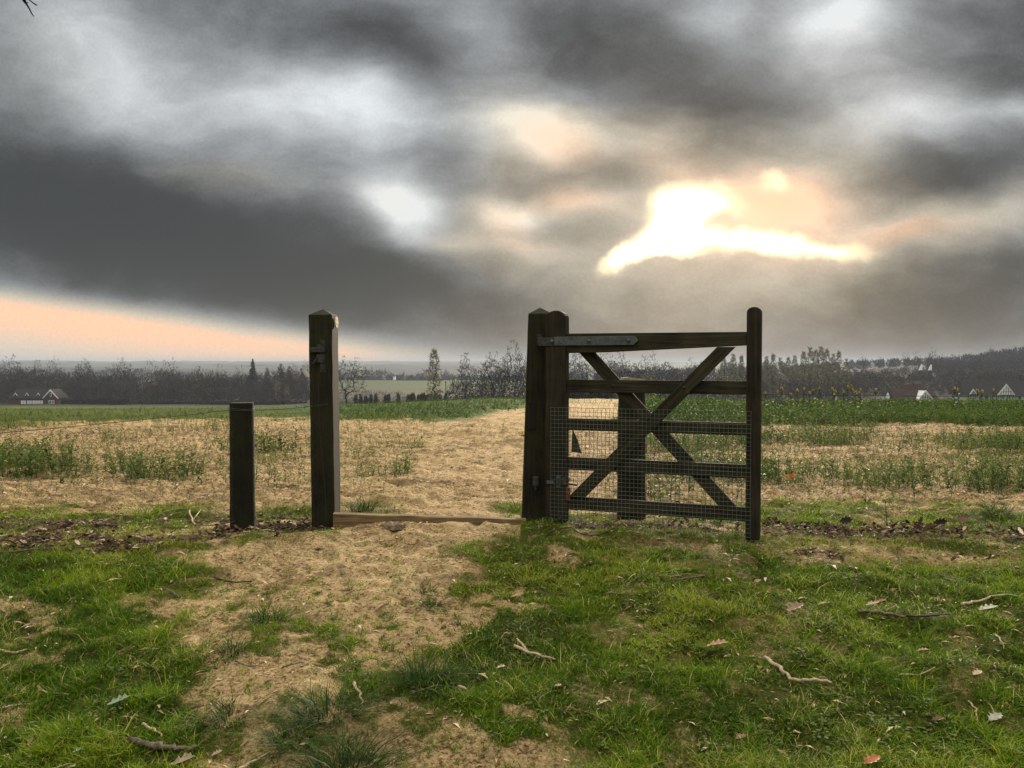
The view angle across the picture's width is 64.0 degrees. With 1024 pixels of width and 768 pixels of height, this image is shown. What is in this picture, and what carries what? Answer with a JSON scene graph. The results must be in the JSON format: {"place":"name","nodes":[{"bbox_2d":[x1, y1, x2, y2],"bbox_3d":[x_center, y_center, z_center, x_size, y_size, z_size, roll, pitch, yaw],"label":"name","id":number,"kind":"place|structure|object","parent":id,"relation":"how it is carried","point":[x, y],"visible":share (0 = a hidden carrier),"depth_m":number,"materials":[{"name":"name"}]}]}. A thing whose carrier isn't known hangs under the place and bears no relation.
{"place":"outdoors","nodes":[
{"label":"outdoors","id":0,"kind":"place"},
{"bbox_2d":[0,360,1023,767],"bbox_3d":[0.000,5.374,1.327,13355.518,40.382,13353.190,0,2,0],"label":"ground","id":1,"kind":"structure","parent":0,"point":[358,538],"depth_m":4.16,"materials":[{"name":"plant"}]},
{"bbox_2d":[0,354,30,390],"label":"bare tree","id":2,"kind":"object","parent":1,"relation":"on","point":[18,375],"visible":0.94,"depth_m":328.80,"materials":[{"name":"grey plant"}]},
{"bbox_2d":[0,548,52,553],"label":"stick","id":3,"kind":"object","parent":1,"relation":"on","point":[25,550],"visible":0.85,"depth_m":4.62,"materials":[{"name":"wood"}]},
{"bbox_2d":[8,389,67,403],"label":"brick house","id":4,"kind":"structure","parent":1,"relation":"on","point":[35,396],"depth_m":301.25,"materials":[{"name":"brick"}]},
{"bbox_2d":[31,360,46,387],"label":"bare tree","id":5,"kind":"object","parent":1,"relation":"on","point":[40,376],"visible":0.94,"depth_m":344.68,"materials":[{"name":"grey plant"}]},
{"bbox_2d":[7,505,90,519],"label":"grass tuft","id":6,"kind":"object","parent":1,"relation":"on","point":[56,513],"visible":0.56,"depth_m":6.06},
{"bbox_2d":[42,356,66,387],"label":"bare tree","id":7,"kind":"object","parent":1,"relation":"on","point":[54,374],"visible":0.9,"depth_m":349.60,"materials":[{"name":"grey plant"}]},
{"bbox_2d":[73,359,92,386],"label":"bare tree","id":8,"kind":"object","parent":1,"relation":"on","point":[85,367],"visible":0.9,"depth_m":339.73,"materials":[{"name":"grey plant"}]},
{"bbox_2d":[60,397,109,403],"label":"hedge","id":9,"kind":"object","parent":1,"relation":"on","point":[91,400],"visible":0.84,"depth_m":296.60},
{"bbox_2d":[107,396,129,404],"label":"hedge","id":10,"kind":"object","parent":1,"relation":"on","point":[118,401],"visible":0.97,"depth_m":292.79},
{"bbox_2d":[107,694,129,704],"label":"fallen leaf","id":11,"kind":"object","parent":1,"relation":"on","point":[124,696],"visible":1,"depth_m":2.84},
{"bbox_2d":[104,358,136,397],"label":"bare tree","id":12,"kind":"object","parent":1,"relation":"on","point":[112,370],"visible":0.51,"depth_m":418.05,"materials":[{"name":"grey plant"}]},
{"bbox_2d":[105,502,182,519],"bbox_3d":[-2.798,0.969,6.272,0.623,0.140,0.626,1,2,24],"label":"grass tuft","id":13,"kind":"object","parent":1,"relation":"on","point":[154,511],"visible":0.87,"depth_m":6.30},
{"bbox_2d":[139,360,165,395],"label":"bare tree","id":14,"kind":"object","parent":1,"relation":"on","point":[151,381],"visible":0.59,"depth_m":399.24,"materials":[{"name":"grey plant"}]},
{"bbox_2d":[0,366,309,402],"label":"woods","id":15,"kind":"object","parent":1,"relation":"on","point":[199,387],"visible":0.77,"depth_m":337.13,"materials":[{"name":"plant"}]},
{"bbox_2d":[129,737,197,751],"bbox_3d":[-1.109,1.143,2.594,0.224,0.031,0.040,0,2,5],"label":"stick","id":16,"kind":"object","parent":1,"relation":"on","point":[151,745],"visible":0.99,"depth_m":2.59,"materials":[{"name":"wood"}]},
{"bbox_2d":[151,356,184,390],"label":"bare tree","id":17,"kind":"object","parent":1,"relation":"on","point":[167,371],"visible":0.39,"depth_m":395.09,"materials":[{"name":"grey plant"}]},
{"bbox_2d":[133,554,204,575],"bbox_3d":[-1.786,0.970,4.339,0.442,0.095,0.405,1,2,36],"label":"grass tuft","id":18,"kind":"object","parent":1,"relation":"on","point":[172,567],"visible":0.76,"depth_m":4.33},
{"bbox_2d":[171,752,194,763],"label":"fallen leaf","id":19,"kind":"object","parent":1,"relation":"on","point":[184,757],"visible":0.98,"depth_m":2.52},
{"bbox_2d":[177,534,201,541],"bbox_3d":[-1.903,0.922,4.840,0.132,0.061,0.124,1,2,36],"label":"clod","id":20,"kind":"object","parent":1,"relation":"on","point":[193,537],"visible":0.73,"depth_m":4.81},
{"bbox_2d":[126,399,307,404],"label":"hedge","id":21,"kind":"object","parent":1,"relation":"on","point":[255,402],"visible":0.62,"depth_m":300.67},
{"bbox_2d":[169,683,277,743],"bbox_3d":[-0.968,1.108,2.781,0.497,0.102,0.430,0,2,0],"label":"grass tuft","id":22,"kind":"object","parent":1,"relation":"on","point":[222,714],"visible":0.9,"depth_m":2.75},
{"bbox_2d":[214,576,251,582],"bbox_3d":[-1.423,0.994,4.164,0.197,0.029,0.028,0,2,3],"label":"stick","id":23,"kind":"object","parent":1,"relation":"on","point":[215,577],"visible":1,"depth_m":4.16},
{"bbox_2d":[202,634,266,662],"bbox_3d":[-1.085,1.041,3.264,0.296,0.084,0.276,0,2,0],"label":"grass tuft","id":24,"kind":"object","parent":1,"relation":"on","point":[234,648],"visible":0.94,"depth_m":3.26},
{"bbox_2d":[230,366,246,399],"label":"bare tree","id":25,"kind":"object","parent":1,"relation":"on","point":[238,378],"visible":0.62,"depth_m":369.44,"materials":[{"name":"grey plant"}]},
{"bbox_2d":[229,402,255,528],"bbox_3d":[-1.757,0.664,5.339,0.162,1.092,0.162,0,2,0],"label":"round post","id":26,"kind":"object","parent":1,"relation":"on","point":[242,476],"visible":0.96,"depth_m":5.27,"materials":[{"name":"wood"}]},
{"bbox_2d":[244,358,261,399],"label":"fir tree","id":27,"kind":"object","parent":1,"relation":"on","point":[252,373],"visible":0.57,"depth_m":379.28,"materials":[{"name":"green plant"}]},
{"bbox_2d":[239,752,269,767],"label":"stick","id":28,"kind":"object","parent":1,"relation":"on","point":[250,762],"visible":0.84,"depth_m":2.50,"materials":[{"name":"brown wood"}]},
{"bbox_2d":[219,595,315,631],"bbox_3d":[-1.054,1.002,3.610,0.424,0.132,0.465,1,2,33],"label":"grass tuft","id":29,"kind":"object","parent":1,"relation":"on","point":[266,618],"visible":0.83,"depth_m":3.59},
{"bbox_2d":[272,364,292,398],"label":"evergreen tree","id":30,"kind":"object","parent":1,"relation":"on","point":[280,366],"visible":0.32,"depth_m":389.53,"materials":[{"name":"green plant"}]},
{"bbox_2d":[212,703,367,767],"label":"grass tuft","id":31,"kind":"object","parent":1,"relation":"on","point":[285,733],"visible":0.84,"depth_m":2.61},
{"bbox_2d":[299,368,309,395],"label":"steep roofed house","id":32,"kind":"structure","parent":1,"relation":"on","point":[305,373],"depth_m":400.51,"materials":[{"name":"grey brick"}]},
{"bbox_2d":[231,666,411,756],"bbox_3d":[-0.627,1.072,2.746,0.665,0.121,0.604,0,2,0],"label":"grass tuft","id":33,"kind":"object","parent":1,"relation":"on","point":[320,712],"visible":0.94,"depth_m":2.76,"materials":[{"name":"plant"}]},
{"bbox_2d":[308,309,339,529],"bbox_3d":[-1.252,0.329,5.475,0.173,1.655,0.188,0,2,3],"label":"gate post","id":34,"kind":"object","parent":1,"relation":"on","point":[324,387],"visible":0.93,"depth_m":5.42,"materials":[{"name":"brown wood"}]},
{"bbox_2d":[0,404,325,554],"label":"wire fence","id":35,"kind":"object","parent":34,"relation":"attached to","point":[150,475],"visible":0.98,"depth_m":4.88,"materials":[{"name":"metal"}]},
{"bbox_2d":[229,706,474,767],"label":"grass tuft","id":36,"kind":"object","parent":1,"relation":"on","point":[354,758],"visible":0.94,"depth_m":2.50,"materials":[{"name":"plant"}]},
{"bbox_2d":[338,354,371,403],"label":"bare tree","id":37,"kind":"object","parent":1,"relation":"on","point":[346,389],"visible":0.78,"depth_m":190.19,"materials":[{"name":"grey plant"}]},
{"bbox_2d":[340,495,394,512],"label":"grass tuft","id":38,"kind":"object","parent":1,"relation":"on","point":[364,507],"visible":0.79,"depth_m":6.53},
{"bbox_2d":[339,389,441,403],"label":"scrub","id":39,"kind":"object","parent":1,"relation":"on","point":[369,394],"visible":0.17,"depth_m":299.80,"materials":[{"name":"plant"}]},
{"bbox_2d":[380,521,405,531],"bbox_3d":[-0.756,0.909,5.216,0.145,0.071,0.153,-1,2,-44],"label":"clod","id":40,"kind":"object","parent":1,"relation":"on","point":[395,526],"visible":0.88,"depth_m":5.17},
{"bbox_2d":[335,641,513,704],"bbox_3d":[-0.319,1.044,3.000,0.679,0.110,0.577,0,2,0],"label":"grass tuft","id":41,"kind":"object","parent":1,"relation":"on","point":[422,675],"visible":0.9,"depth_m":2.97,"materials":[{"name":"plant"}]},
{"bbox_2d":[402,595,451,612],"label":"grass tuft","id":42,"kind":"object","parent":1,"relation":"on","point":[434,602],"visible":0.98,"depth_m":3.81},
{"bbox_2d":[414,583,443,596],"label":"grass tuft","id":43,"kind":"object","parent":1,"relation":"on","point":[424,592],"visible":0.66,"depth_m":4.01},
{"bbox_2d":[333,512,525,529],"bbox_3d":[-0.540,0.938,5.389,1.263,0.187,0.059,0,2,0],"label":"sill board","id":44,"kind":"object","parent":1,"relation":"on","point":[346,519],"visible":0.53,"depth_m":5.36,"materials":[{"name":"wood"}]},
{"bbox_2d":[424,348,443,399],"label":"poplar tree","id":45,"kind":"object","parent":1,"relation":"on","point":[433,356],"visible":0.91,"depth_m":234.65,"materials":[{"name":"grey plant"}]},
{"bbox_2d":[457,353,475,397],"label":"bare tree","id":46,"kind":"object","parent":1,"relation":"on","point":[469,374],"visible":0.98,"depth_m":214.83,"materials":[{"name":"grey plant"}]},
{"bbox_2d":[0,357,942,385],"bbox_3d":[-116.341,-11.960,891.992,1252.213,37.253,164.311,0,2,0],"label":"distant woods","id":47,"kind":"object","parent":1,"relation":"on","point":[851,365],"visible":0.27,"depth_m":950.89,"materials":[{"name":"plant"}]},
{"bbox_2d":[442,370,525,399],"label":"thicket","id":48,"kind":"object","parent":1,"relation":"on","point":[476,393],"visible":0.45,"depth_m":262.78,"materials":[{"name":"plant"}]},
{"bbox_2d":[477,351,508,397],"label":"bare tree","id":49,"kind":"object","parent":1,"relation":"on","point":[495,371],"visible":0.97,"depth_m":209.85,"materials":[{"name":"grey plant"}]},
{"bbox_2d":[497,358,508,396],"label":"bare tree","id":50,"kind":"object","parent":1,"relation":"on","point":[504,387],"visible":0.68,"depth_m":230.12,"materials":[{"name":"grey plant"}]},
{"bbox_2d":[0,409,1023,510],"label":"seedlings","id":51,"kind":"object","parent":1,"relation":"on","point":[7,460],"visible":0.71,"depth_m":10.38,"materials":[{"name":"green plant"}]},
{"bbox_2d":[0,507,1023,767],"bbox_3d":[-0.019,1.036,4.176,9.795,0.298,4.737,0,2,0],"label":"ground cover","id":52,"kind":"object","parent":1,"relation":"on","point":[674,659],"visible":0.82,"depth_m":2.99,"materials":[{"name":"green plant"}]},
{"bbox_2d":[0,423,1023,767],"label":"chaff","id":53,"kind":"object","parent":1,"relation":"on","point":[474,543],"visible":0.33,"depth_m":6.31,"materials":[{"name":"plant"}]},
{"bbox_2d":[0,395,1023,426],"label":"crop","id":54,"kind":"object","parent":1,"relation":"on","point":[950,410],"visible":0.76,"depth_m":37.17,"materials":[{"name":"green plant"}]},
{"bbox_2d":[0,498,1023,560],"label":"leaf litter","id":55,"kind":"object","parent":1,"relation":"on","point":[918,527],"visible":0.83,"depth_m":5.17,"materials":[{"name":"brown plant"}]},
{"bbox_2d":[840,516,851,523],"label":"fallen leaf","id":56,"kind":"object","parent":55,"relation":"on","point":[845,520],"visible":1,"depth_m":5.36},
{"bbox_2d":[500,340,525,397],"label":"bare tree","id":57,"kind":"object","parent":1,"relation":"on","point":[515,371],"visible":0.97,"depth_m":204.95,"materials":[{"name":"grey plant"}]},
{"bbox_2d":[513,362,525,395],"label":"bare tree","id":58,"kind":"object","parent":1,"relation":"on","point":[522,384],"visible":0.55,"depth_m":234.56,"materials":[{"name":"grey plant"}]},
{"bbox_2d":[513,638,554,659],"bbox_3d":[0.079,1.050,3.230,0.204,0.041,0.047,1,2,43],"label":"stick","id":59,"kind":"object","parent":1,"relation":"on","point":[523,648],"visible":1,"depth_m":3.23,"materials":[{"name":"brown wood"}]},
{"bbox_2d":[521,308,548,522],"bbox_3d":[0.162,0.324,5.461,0.212,1.665,0.216,0,2,0],"label":"gate post","id":60,"kind":"object","parent":1,"relation":"on","point":[534,482],"visible":0.8,"depth_m":5.41,"materials":[{"name":"brown wood"}]},
{"bbox_2d":[538,307,761,540],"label":"field gate","id":61,"kind":"structure","parent":60,"relation":"attached to","point":[560,342],"depth_m":5.08,"materials":[{"name":"brown wood"}]},
{"bbox_2d":[571,430,581,453],"bbox_3d":[0.425,0.377,5.364,0.066,0.156,0.034,1,2,21],"label":"torn sheet","id":62,"kind":"object","parent":61,"relation":"attached to","point":[575,445],"visible":0.8,"depth_m":5.37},
{"bbox_2d":[547,527,614,535],"bbox_3d":[0.427,0.901,5.007,0.422,0.036,0.172,0,2,0],"label":"stick","id":63,"kind":"object","parent":1,"relation":"on","point":[578,532],"visible":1,"depth_m":5.00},
{"bbox_2d":[569,353,593,379],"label":"bare tree","id":64,"kind":"object","parent":1,"relation":"on","point":[574,370],"visible":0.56,"depth_m":229.20,"materials":[{"name":"grey plant"}]},
{"bbox_2d":[569,392,615,398],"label":"hedge","id":65,"kind":"object","parent":1,"relation":"on","point":[580,395],"visible":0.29,"depth_m":150.26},
{"bbox_2d":[590,353,617,379],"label":"bare tree","id":66,"kind":"object","parent":1,"relation":"on","point":[609,364],"visible":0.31,"depth_m":254.29,"materials":[{"name":"grey plant"}]},
{"bbox_2d":[608,352,634,377],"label":"bare tree","id":67,"kind":"object","parent":1,"relation":"on","point":[624,372],"visible":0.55,"depth_m":259.59,"materials":[{"name":"grey plant"}]},
{"bbox_2d":[617,393,645,520],"bbox_3d":[0.880,0.592,6.038,0.212,1.240,0.211,0,2,0],"label":"strainer post","id":68,"kind":"object","parent":1,"relation":"on","point":[623,410],"visible":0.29,"depth_m":5.95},
{"bbox_2d":[569,392,615,497],"bbox_3d":[0.483,0.456,5.810,0.703,0.843,0.022,-1,2,-37],"label":"wire fence","id":69,"kind":"object","parent":68,"relation":"attached to","point":[591,434],"visible":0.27,"depth_m":5.87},
{"bbox_2d":[639,394,1023,529],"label":"wire fence","id":70,"kind":"object","parent":68,"relation":"attached to","point":[862,454],"visible":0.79,"depth_m":5.40,"materials":[{"name":"metal"}]},
{"bbox_2d":[633,351,671,396],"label":"bare tree","id":71,"kind":"object","parent":1,"relation":"on","point":[657,372],"visible":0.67,"depth_m":279.80,"materials":[{"name":"grey plant"}]},
{"bbox_2d":[612,555,704,581],"bbox_3d":[0.734,0.960,4.233,0.550,0.087,0.476,0,2,0],"label":"grass tuft","id":72,"kind":"object","parent":1,"relation":"on","point":[675,568],"visible":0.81,"depth_m":4.27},
{"bbox_2d":[569,363,769,399],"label":"misty woods","id":73,"kind":"object","parent":1,"relation":"on","point":[706,378],"visible":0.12,"depth_m":340.26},
{"bbox_2d":[707,639,727,645],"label":"fallen leaf","id":74,"kind":"object","parent":1,"relation":"on","point":[718,642],"visible":1,"depth_m":3.29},
{"bbox_2d":[718,358,728,395],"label":"poplar tree","id":75,"kind":"object","parent":1,"relation":"on","point":[722,369],"visible":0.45,"depth_m":299.63,"materials":[{"name":"grey plant"}]},
{"bbox_2d":[727,354,738,397],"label":"poplar tree","id":76,"kind":"object","parent":1,"relation":"on","point":[732,371],"visible":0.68,"depth_m":306.73,"materials":[{"name":"grey plant"}]},
{"bbox_2d":[737,355,745,396],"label":"poplar tree","id":77,"kind":"object","parent":1,"relation":"on","point":[741,359],"visible":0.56,"depth_m":313.70,"materials":[{"name":"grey plant"}]},
{"bbox_2d":[762,356,770,395],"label":"poplar tree","id":78,"kind":"object","parent":1,"relation":"on","point":[767,363],"visible":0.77,"depth_m":320.87,"materials":[{"name":"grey plant"}]},
{"bbox_2d":[767,354,779,397],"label":"poplar tree","id":79,"kind":"object","parent":1,"relation":"on","point":[773,359],"visible":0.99,"depth_m":302.56,"materials":[{"name":"grey plant"}]},
{"bbox_2d":[775,358,785,396],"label":"poplar tree","id":80,"kind":"object","parent":1,"relation":"on","point":[779,365],"visible":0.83,"depth_m":309.74,"materials":[{"name":"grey plant"}]},
{"bbox_2d":[783,356,792,396],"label":"poplar tree","id":81,"kind":"object","parent":1,"relation":"on","point":[789,363],"visible":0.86,"depth_m":316.81,"materials":[{"name":"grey plant"}]},
{"bbox_2d":[790,355,798,396],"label":"poplar tree","id":82,"kind":"object","parent":1,"relation":"on","point":[793,370],"visible":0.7,"depth_m":323.64,"materials":[{"name":"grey plant"}]},
{"bbox_2d":[787,602,803,609],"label":"fallen leaf","id":83,"kind":"object","parent":1,"relation":"on","point":[795,605],"visible":1,"depth_m":3.65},
{"bbox_2d":[763,656,831,683],"bbox_3d":[1.045,1.082,3.064,0.076,0.034,0.295,-1,2,-35],"label":"stick","id":84,"kind":"object","parent":1,"relation":"on","point":[780,667],"visible":0.98,"depth_m":3.04,"materials":[{"name":"brown wood"}]},
{"bbox_2d":[798,351,809,398],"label":"poplar tree","id":85,"kind":"object","parent":1,"relation":"on","point":[804,358],"visible":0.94,"depth_m":305.68,"materials":[{"name":"grey plant"}]},
{"bbox_2d":[777,501,838,516],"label":"grass tuft","id":86,"kind":"object","parent":1,"relation":"on","point":[805,512],"visible":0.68,"depth_m":6.31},
{"bbox_2d":[804,347,816,389],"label":"poplar tree","id":87,"kind":"object","parent":1,"relation":"on","point":[811,366],"visible":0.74,"depth_m":312.54,"materials":[{"name":"grey plant"}]},
{"bbox_2d":[810,349,820,396],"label":"poplar tree","id":88,"kind":"object","parent":1,"relation":"on","point":[815,354],"visible":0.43,"depth_m":319.91,"materials":[{"name":"grey plant"}]},
{"bbox_2d":[813,347,827,397],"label":"poplar tree","id":89,"kind":"object","parent":1,"relation":"on","point":[821,372],"visible":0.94,"depth_m":301.73,"materials":[{"name":"grey plant"}]},
{"bbox_2d":[820,348,833,397],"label":"poplar tree","id":90,"kind":"object","parent":1,"relation":"on","point":[827,365],"visible":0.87,"depth_m":308.50,"materials":[{"name":"grey plant"}]},
{"bbox_2d":[829,353,838,392],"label":"poplar tree","id":91,"kind":"object","parent":1,"relation":"on","point":[833,363],"visible":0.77,"depth_m":315.73,"materials":[{"name":"grey plant"}]},
{"bbox_2d":[833,350,843,394],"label":"poplar tree","id":92,"kind":"object","parent":1,"relation":"on","point":[837,363],"visible":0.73,"depth_m":322.67,"materials":[{"name":"grey plant"}]},
{"bbox_2d":[841,359,850,394],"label":"poplar tree","id":93,"kind":"object","parent":1,"relation":"on","point":[846,374],"visible":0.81,"depth_m":304.97,"materials":[{"name":"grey plant"}]},
{"bbox_2d":[863,754,879,763],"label":"fallen leaf","id":94,"kind":"object","parent":1,"relation":"on","point":[873,757],"visible":1,"depth_m":2.46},
{"bbox_2d":[858,609,904,617],"bbox_3d":[1.622,1.007,3.601,0.191,0.024,0.031,0,2,17],"label":"stick","id":95,"kind":"object","parent":1,"relation":"on","point":[876,612],"visible":0.99,"depth_m":3.60,"materials":[{"name":"wood"}]},
{"bbox_2d":[762,364,1023,399],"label":"woods","id":96,"kind":"object","parent":1,"relation":"on","point":[863,383],"visible":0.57,"depth_m":342.69,"materials":[{"name":"plant"}]},
{"bbox_2d":[898,352,913,373],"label":"bare tree","id":97,"kind":"object","parent":1,"relation":"on","point":[904,361],"visible":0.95,"depth_m":479.68,"materials":[{"name":"grey plant"}]},
{"bbox_2d":[888,383,936,400],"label":"red roofed house","id":98,"kind":"structure","parent":1,"relation":"on","point":[907,391],"depth_m":273.80,"materials":[{"name":"brick"}]},
{"bbox_2d":[909,351,923,368],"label":"bare tree","id":99,"kind":"object","parent":1,"relation":"on","point":[917,361],"visible":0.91,"depth_m":479.67,"materials":[{"name":"grey plant"}]},
{"bbox_2d":[911,365,933,379],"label":"oast house","id":100,"kind":"structure","parent":1,"relation":"on","point":[920,371],"depth_m":428.63,"materials":[{"name":"white brick"}]},
{"bbox_2d":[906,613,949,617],"bbox_3d":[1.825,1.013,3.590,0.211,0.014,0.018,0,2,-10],"label":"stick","id":101,"kind":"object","parent":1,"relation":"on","point":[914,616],"visible":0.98,"depth_m":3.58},
{"bbox_2d":[842,359,1023,383],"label":"slope woods","id":102,"kind":"object","parent":1,"relation":"on","point":[981,364],"visible":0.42,"depth_m":456.70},
{"bbox_2d":[956,513,970,521],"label":"fallen leaf","id":103,"kind":"object","parent":1,"relation":"on","point":[962,517],"visible":0.88,"depth_m":5.45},
{"bbox_2d":[925,346,1023,371],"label":"hill woods","id":104,"kind":"object","parent":1,"relation":"on","point":[1008,355],"visible":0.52,"depth_m":599.09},
{"bbox_2d":[948,381,1023,400],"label":"timbered house","id":105,"kind":"structure","parent":1,"relation":"on","point":[1000,388],"depth_m":272.57,"materials":[{"name":"white paint"}]},
{"bbox_2d":[951,499,1023,517],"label":"grass tuft","id":106,"kind":"object","parent":1,"relation":"on","point":[1002,510],"visible":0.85,"depth_m":6.02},
{"bbox_2d":[960,594,1021,604],"bbox_3d":[2.239,1.012,3.856,0.366,0.035,0.056,0,2,-18],"label":"stick","id":107,"kind":"object","parent":1,"relation":"on","point":[974,601],"visible":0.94,"depth_m":3.86,"materials":[{"name":"brown wood"}]},
{"bbox_2d":[987,711,1002,720],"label":"fallen leaf","id":108,"kind":"object","parent":1,"relation":"on","point":[996,716],"visible":0.97,"depth_m":2.76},
{"bbox_2d":[0,493,1023,767],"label":"grass","id":109,"kind":"structure","parent":0,"point":[138,635],"depth_m":3.22,"materials":[{"name":"plant"}]},
{"bbox_2d":[0,0,1023,361],"label":"sky","id":110,"kind":"structure","parent":0,"point":[190,180],"materials":[{"name":"grey"}]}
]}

